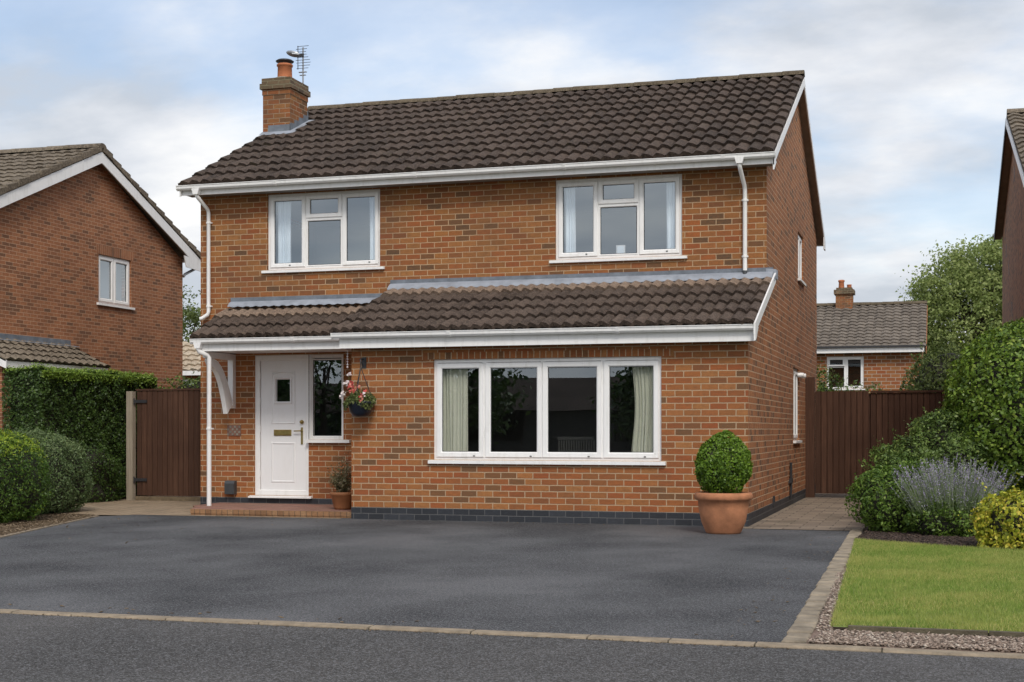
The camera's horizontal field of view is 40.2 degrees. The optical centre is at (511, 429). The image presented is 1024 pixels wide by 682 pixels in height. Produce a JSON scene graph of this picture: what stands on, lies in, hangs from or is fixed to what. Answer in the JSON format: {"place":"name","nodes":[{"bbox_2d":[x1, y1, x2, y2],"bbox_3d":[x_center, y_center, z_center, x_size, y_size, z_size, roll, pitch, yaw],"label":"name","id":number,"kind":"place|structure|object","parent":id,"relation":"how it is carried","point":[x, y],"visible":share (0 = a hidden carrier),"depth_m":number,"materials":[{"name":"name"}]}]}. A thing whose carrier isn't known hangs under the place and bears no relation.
{"place":"outdoors","nodes":[
{"label":"outdoors","id":0,"kind":"place"},
{"bbox_2d":[0,512,95,535],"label":"verge","id":1,"kind":"structure","parent":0,"point":[23,529],"depth_m":21.18,"materials":[{"name":"brown plant"}]},
{"bbox_2d":[0,421,66,522],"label":"clipped shrub","id":2,"kind":"object","parent":1,"relation":"on","point":[21,487],"visible":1,"depth_m":21.06,"materials":[{"name":"green plant"}]},
{"bbox_2d":[0,515,98,537],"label":"driveway edging","id":3,"kind":"object","parent":1,"relation":"on","point":[45,527],"visible":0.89,"depth_m":19.85,"materials":[{"name":"concrete"}]},
{"bbox_2d":[0,143,200,430],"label":"neighbour house","id":4,"kind":"structure","parent":0,"point":[98,249],"depth_m":30.28,"materials":[{"name":"brick"}]},
{"bbox_2d":[97,255,134,309],"bbox_3d":[-8.894,-3.290,31.305,0.170,1.120,1.450,0,0,17],"label":"window","id":5,"kind":"structure","parent":4,"relation":"in","point":[112,261],"depth_m":31.31,"materials":[{"name":"white plastic"}]},
{"bbox_2d":[44,496,339,518],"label":"paved yard","id":6,"kind":"structure","parent":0,"point":[132,507],"depth_m":24.80,"materials":[{"name":"beige stone"}]},
{"bbox_2d":[1,417,100,514],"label":"clipped shrub","id":7,"kind":"object","parent":6,"relation":"on","point":[70,492],"visible":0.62,"depth_m":23.28,"materials":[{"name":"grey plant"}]},
{"bbox_2d":[79,442,125,501],"bbox_3d":[-8.204,0.789,27.102,1.242,1.236,1.595,0,0,17],"label":"shrub","id":8,"kind":"object","parent":6,"relation":"on","point":[106,480],"visible":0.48,"depth_m":26.96,"materials":[{"name":"green plant"}]},
{"bbox_2d":[126,391,135,499],"bbox_3d":[-7.552,0.330,27.766,0.140,2.180,0.120,0,0,17],"label":"gate post","id":9,"kind":"object","parent":6,"relation":"on","point":[130,446],"visible":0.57,"depth_m":27.71,"materials":[{"name":"beige wood"}]},
{"bbox_2d":[133,388,200,495],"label":"side gate","id":10,"kind":"structure","parent":9,"relation":"attached to","point":[168,442],"depth_m":27.52,"materials":[{"name":"brown wood"}]},
{"bbox_2d":[135,496,199,500],"bbox_3d":[-6.265,1.357,27.374,2.420,0.085,0.120,0,0,17],"label":"timber sleeper","id":11,"kind":"object","parent":6,"relation":"on","point":[158,498],"visible":0.57,"depth_m":27.48,"materials":[{"name":"brown wood"}]},
{"bbox_2d":[155,368,200,390],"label":"garden shrub","id":12,"kind":"object","parent":6,"relation":"on","point":[196,382],"visible":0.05,"depth_m":31.60,"materials":[{"name":"green plant"}]},
{"bbox_2d":[183,341,200,384],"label":"distant house","id":13,"kind":"structure","parent":0,"point":[191,357],"depth_m":50.12,"materials":[{"name":"tile"}]},
{"bbox_2d":[0,515,849,642],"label":"driveway","id":14,"kind":"structure","parent":0,"point":[670,581],"depth_m":13.63,"materials":[{"name":"grey asphalt"}]},
{"bbox_2d":[694,429,752,533],"bbox_3d":[2.855,0.698,18.931,0.793,1.403,0.848,0,0,17],"label":"potted topiary","id":15,"kind":"object","parent":14,"relation":"on","point":[723,467],"visible":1,"depth_m":18.69,"materials":[{"name":"plant"}]},
{"bbox_2d":[0,613,1023,681],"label":"road","id":16,"kind":"structure","parent":0,"point":[42,648],"depth_m":8.61,"materials":[{"name":"grey asphalt"}]},
{"bbox_2d":[0,0,1023,340],"label":"sky","id":17,"kind":"structure","parent":0,"point":[909,101],"materials":[{"name":"white"}]},
{"bbox_2d":[32,501,1000,648],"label":"ground","id":18,"kind":"structure","parent":0,"point":[670,638],"depth_m":19.81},
{"bbox_2d":[0,362,158,501],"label":"boundary hedge","id":19,"kind":"object","parent":18,"relation":"on","point":[84,403],"visible":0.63,"depth_m":26.58,"materials":[{"name":"green plant"}]},
{"bbox_2d":[176,58,825,526],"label":"detached house","id":20,"kind":"structure","parent":18,"relation":"on","point":[512,306],"depth_m":23.54,"materials":[{"name":"brick"}]},
{"bbox_2d":[259,360,305,489],"bbox_3d":[-4.065,-0.060,24.829,0.913,2.354,0.121,0,0,17],"label":"door","id":21,"kind":"structure","parent":20,"relation":"in","point":[282,429],"depth_m":24.84,"materials":[{"name":"white plastic"}]},
{"bbox_2d":[278,201,290,262],"bbox_3d":[-4.057,-3.490,24.963,0.270,1.220,0.047,0,0,17],"label":"curtain","id":22,"kind":"object","parent":20,"relation":"hanging from","point":[284,232],"visible":1,"depth_m":24.96,"materials":[{"name":"white fabric"}]},
{"bbox_2d":[286,45,309,83],"bbox_3d":[-4.345,-7.350,28.468,0.545,0.900,0.106,0,0,17],"label":"television aerial","id":23,"kind":"object","parent":20,"relation":"attached to","point":[291,53],"visible":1,"depth_m":28.46,"materials":[{"name":"metal"}]},
{"bbox_2d":[261,189,384,273],"bbox_3d":[-3.308,-3.476,24.605,2.335,1.398,0.170,0,0,17],"label":"window","id":24,"kind":"structure","parent":20,"relation":"in","point":[342,196],"depth_m":24.61,"materials":[{"name":"white plastic"}]},
{"bbox_2d":[311,354,342,439],"bbox_3d":[-3.239,-0.572,24.635,0.663,1.495,0.072,0,0,17],"label":"window","id":25,"kind":"structure","parent":20,"relation":"in","point":[313,437],"depth_m":24.65,"materials":[{"name":"white plastic"}]},
{"bbox_2d":[327,453,351,509],"bbox_3d":[-2.756,0.836,22.998,0.589,0.939,0.638,0,0,-13],"label":"potted shrub","id":26,"kind":"object","parent":20,"relation":"on","point":[341,497],"visible":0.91,"depth_m":22.89,"materials":[{"name":"green plant"}]},
{"bbox_2d":[339,363,375,416],"bbox_3d":[-2.359,-0.620,21.667,0.522,0.840,0.522,0,0,-44],"label":"hanging basket","id":27,"kind":"object","parent":20,"relation":"hanging from","point":[357,403],"visible":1,"depth_m":21.54,"materials":[{"name":"green metal"}]},
{"bbox_2d":[369,197,374,259],"bbox_3d":[-2.416,-3.490,24.464,0.161,1.220,0.056,0,0,17],"label":"curtain","id":28,"kind":"object","parent":20,"relation":"hanging from","point":[372,228],"visible":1,"depth_m":24.47,"materials":[{"name":"white fabric"}]},
{"bbox_2d":[443,369,467,450],"bbox_3d":[-0.883,-0.310,21.611,0.435,1.420,0.057,0,0,17],"label":"curtain","id":29,"kind":"object","parent":20,"relation":"hanging from","point":[455,409],"visible":1,"depth_m":21.61,"materials":[{"name":"beige fabric"}]},
{"bbox_2d":[428,356,665,464],"bbox_3d":[0.497,-0.279,21.060,3.691,1.598,0.170,0,0,17],"label":"window","id":30,"kind":"structure","parent":20,"relation":"in","point":[485,455],"depth_m":21.06,"materials":[{"name":"white plastic"}]},
{"bbox_2d":[565,187,575,252],"bbox_3d":[0.976,-3.480,23.431,0.191,1.200,0.050,0,0,17],"label":"curtain","id":31,"kind":"object","parent":20,"relation":"hanging from","point":[570,231],"visible":1,"depth_m":23.43,"materials":[{"name":"white fabric"}]},
{"bbox_2d":[557,437,594,451],"bbox_3d":[1.076,0.655,22.200,0.601,1.090,0.500,0,0,17],"label":"spindle chair","id":32,"kind":"object","parent":20,"relation":"in","point":[573,439],"visible":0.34,"depth_m":21.97,"materials":[{"name":"grey paint"}]},
{"bbox_2d":[549,174,686,262],"bbox_3d":[1.749,-3.466,23.064,2.308,1.387,0.170,0,0,17],"label":"window","id":33,"kind":"structure","parent":20,"relation":"in","point":[639,182],"depth_m":23.06,"materials":[{"name":"white plastic"}]},
{"bbox_2d":[616,245,624,252],"bbox_3d":[1.804,-2.980,23.237,0.150,0.160,0.037,0,0,17],"label":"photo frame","id":34,"kind":"object","parent":20,"relation":"in","point":[620,248],"visible":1,"depth_m":23.22,"materials":[{"name":"white"}]},
{"bbox_2d":[632,360,652,451],"bbox_3d":[1.958,-0.325,20.746,0.396,1.450,0.057,0,0,17],"label":"curtain","id":35,"kind":"object","parent":20,"relation":"hanging from","point":[642,441],"visible":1,"depth_m":20.75,"materials":[{"name":"beige fabric"}]},
{"bbox_2d":[666,182,674,248],"bbox_3d":[2.621,-3.480,22.929,0.191,1.200,0.055,0,0,17],"label":"curtain","id":36,"kind":"object","parent":20,"relation":"hanging from","point":[670,190],"visible":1,"depth_m":22.94,"materials":[{"name":"white fabric"}]},
{"bbox_2d":[793,368,801,442],"bbox_3d":[5.454,-0.463,27.008,0.170,1.435,1.270,0,0,17],"label":"window","id":37,"kind":"structure","parent":20,"relation":"in","point":[795,374],"depth_m":27.41,"materials":[{"name":"white plastic"}]},
{"bbox_2d":[798,235,805,286],"bbox_3d":[5.710,-3.393,27.850,0.170,0.975,1.250,0,0,17],"label":"window","id":38,"kind":"structure","parent":20,"relation":"in","point":[800,280],"depth_m":27.88,"materials":[{"name":"white plastic"}]},
{"bbox_2d":[0,609,1023,658],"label":"kerb","id":39,"kind":"structure","parent":18,"relation":"on","point":[630,638],"depth_m":9.55,"materials":[{"name":"concrete"}]},
{"bbox_2d":[781,528,863,643],"bbox_3d":[3.333,1.396,14.338,0.189,0.048,10.745,0,0,16],"label":"sett edging","id":40,"kind":"object","parent":18,"relation":"on","point":[802,628],"visible":0.78,"depth_m":11.54,"materials":[{"name":"stone"}]},
{"bbox_2d":[817,358,849,390],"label":"climbing shrub","id":41,"kind":"object","parent":18,"relation":"on","point":[822,386],"visible":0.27,"depth_m":32.82,"materials":[{"name":"green plant"}]},
{"bbox_2d":[844,380,890,392],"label":"climbing shrub","id":42,"kind":"object","parent":18,"relation":"on","point":[866,389],"visible":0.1,"depth_m":32.61,"materials":[{"name":"green plant"}]},
{"bbox_2d":[859,402,1013,498],"bbox_3d":[6.432,0.496,20.974,2.384,1.837,2.080,0,0,17],"label":"leafy shrub","id":43,"kind":"object","parent":18,"relation":"on","point":[940,437],"visible":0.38,"depth_m":20.45,"materials":[{"name":"green plant"}]},
{"bbox_2d":[899,332,975,392],"bbox_3d":[11.330,-0.581,36.765,2.648,3.967,2.425,0,0,17],"label":"garden shrub","id":44,"kind":"object","parent":18,"relation":"on","point":[928,374],"visible":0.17,"depth_m":36.59,"materials":[{"name":"green plant"}]},
{"bbox_2d":[960,318,998,355],"bbox_3d":[13.326,-0.799,37.822,3.232,4.488,2.944,0,0,17],"label":"garden shrub","id":45,"kind":"object","parent":18,"relation":"on","point":[991,319],"depth_m":38.14,"materials":[{"name":"green plant"}]},
{"bbox_2d":[937,317,1023,497],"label":"laurel bush","id":46,"kind":"object","parent":18,"relation":"on","point":[989,395],"visible":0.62,"depth_m":20.09,"materials":[{"name":"green plant"}]},
{"bbox_2d":[743,493,864,530],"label":"side path","id":47,"kind":"structure","parent":0,"point":[823,511],"depth_m":22.49,"materials":[{"name":"beige stone"}]},
{"bbox_2d":[805,377,814,497],"bbox_3d":[6.136,0.170,28.860,0.200,2.500,0.130,0,0,17],"label":"gate post","id":48,"kind":"object","parent":47,"relation":"on","point":[810,435],"visible":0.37,"depth_m":28.79,"materials":[{"name":"brown wood"}]},
{"bbox_2d":[815,391,868,493],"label":"garden gate","id":49,"kind":"structure","parent":48,"relation":"attached to","point":[841,432],"depth_m":28.69,"materials":[{"name":"brown wood"}]},
{"bbox_2d":[869,390,952,469],"bbox_3d":[9.164,0.302,28.026,4.000,2.195,0.160,0,0,17],"label":"panel fence","id":50,"kind":"object","parent":47,"relation":"on","point":[896,410],"visible":0.23,"depth_m":28.40,"materials":[{"name":"brown wood"}]},
{"bbox_2d":[804,563,1023,653],"bbox_3d":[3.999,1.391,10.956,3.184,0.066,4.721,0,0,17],"label":"gravel","id":51,"kind":"structure","parent":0,"point":[829,635],"depth_m":9.21,"materials":[{"name":"grey gravel"}]},
{"bbox_2d":[848,625,1023,636],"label":"lawn edging","id":52,"kind":"object","parent":51,"relation":"on","point":[936,631],"visible":0.56,"depth_m":9.46,"materials":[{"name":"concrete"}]},
{"bbox_2d":[861,526,971,540],"bbox_3d":[6.557,1.388,18.178,4.050,0.001,5.400,0,0,17],"label":"flower bed","id":53,"kind":"object","parent":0,"point":[865,529],"visible":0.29,"depth_m":19.28,"materials":[{"name":"soil"}]},
{"bbox_2d":[844,452,941,532],"bbox_3d":[5.195,0.828,19.074,1.297,1.156,1.390,0,0,17],"label":"leafy shrub","id":54,"kind":"object","parent":53,"relation":"on","point":[883,506],"visible":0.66,"depth_m":18.80,"materials":[{"name":"green plant"}]},
{"bbox_2d":[863,433,945,486],"bbox_3d":[5.636,0.719,20.027,1.280,1.369,1.226,0,0,17],"label":"leafy shrub","id":55,"kind":"object","parent":53,"relation":"on","point":[913,456],"visible":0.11,"depth_m":20.05,"materials":[{"name":"green plant"}]},
{"bbox_2d":[853,530,1020,549],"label":"mulch","id":56,"kind":"object","parent":53,"relation":"on","point":[920,537],"visible":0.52,"depth_m":17.61,"materials":[{"name":"brown soil"}]},
{"bbox_2d":[958,473,1023,549],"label":"golden shrub","id":57,"kind":"object","parent":56,"relation":"on","point":[1004,518],"visible":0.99,"depth_m":16.09,"materials":[{"name":"yellow plant"}]},
{"bbox_2d":[891,453,1022,536],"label":"lavender bush","id":58,"kind":"object","parent":53,"relation":"on","point":[941,508],"visible":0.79,"depth_m":18.07,"materials":[{"name":"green plant"}]},
{"bbox_2d":[829,538,1023,635],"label":"lawn","id":59,"kind":"structure","parent":0,"point":[836,627],"depth_m":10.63,"materials":[{"name":"plant"}]},
{"bbox_2d":[993,108,1023,325],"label":"neighbour house","id":60,"kind":"structure","parent":0,"point":[1009,227],"depth_m":27.98,"materials":[{"name":"brick"}]},
{"label":"ground","id":61,"kind":"structure","parent":0,"visible":0},
{"bbox_2d":[183,285,200,343],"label":"garden tree","id":62,"kind":"object","parent":61,"relation":"on","point":[189,313],"visible":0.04,"depth_m":57.89,"materials":[{"name":"green plant"}]},
{"bbox_2d":[817,280,927,390],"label":"house","id":63,"kind":"structure","parent":61,"relation":"on","point":[869,342],"depth_m":62.38,"materials":[{"name":"brick"}]},
{"bbox_2d":[827,356,864,389],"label":"window","id":64,"kind":"structure","parent":63,"relation":"in","point":[845,359],"depth_m":61.80,"materials":[{"name":"white plastic"}]},
{"bbox_2d":[894,234,1001,360],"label":"broadleaf tree","id":65,"kind":"object","parent":61,"relation":"on","point":[969,298],"visible":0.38,"depth_m":71.50,"materials":[{"name":"green plant"}]}
]}

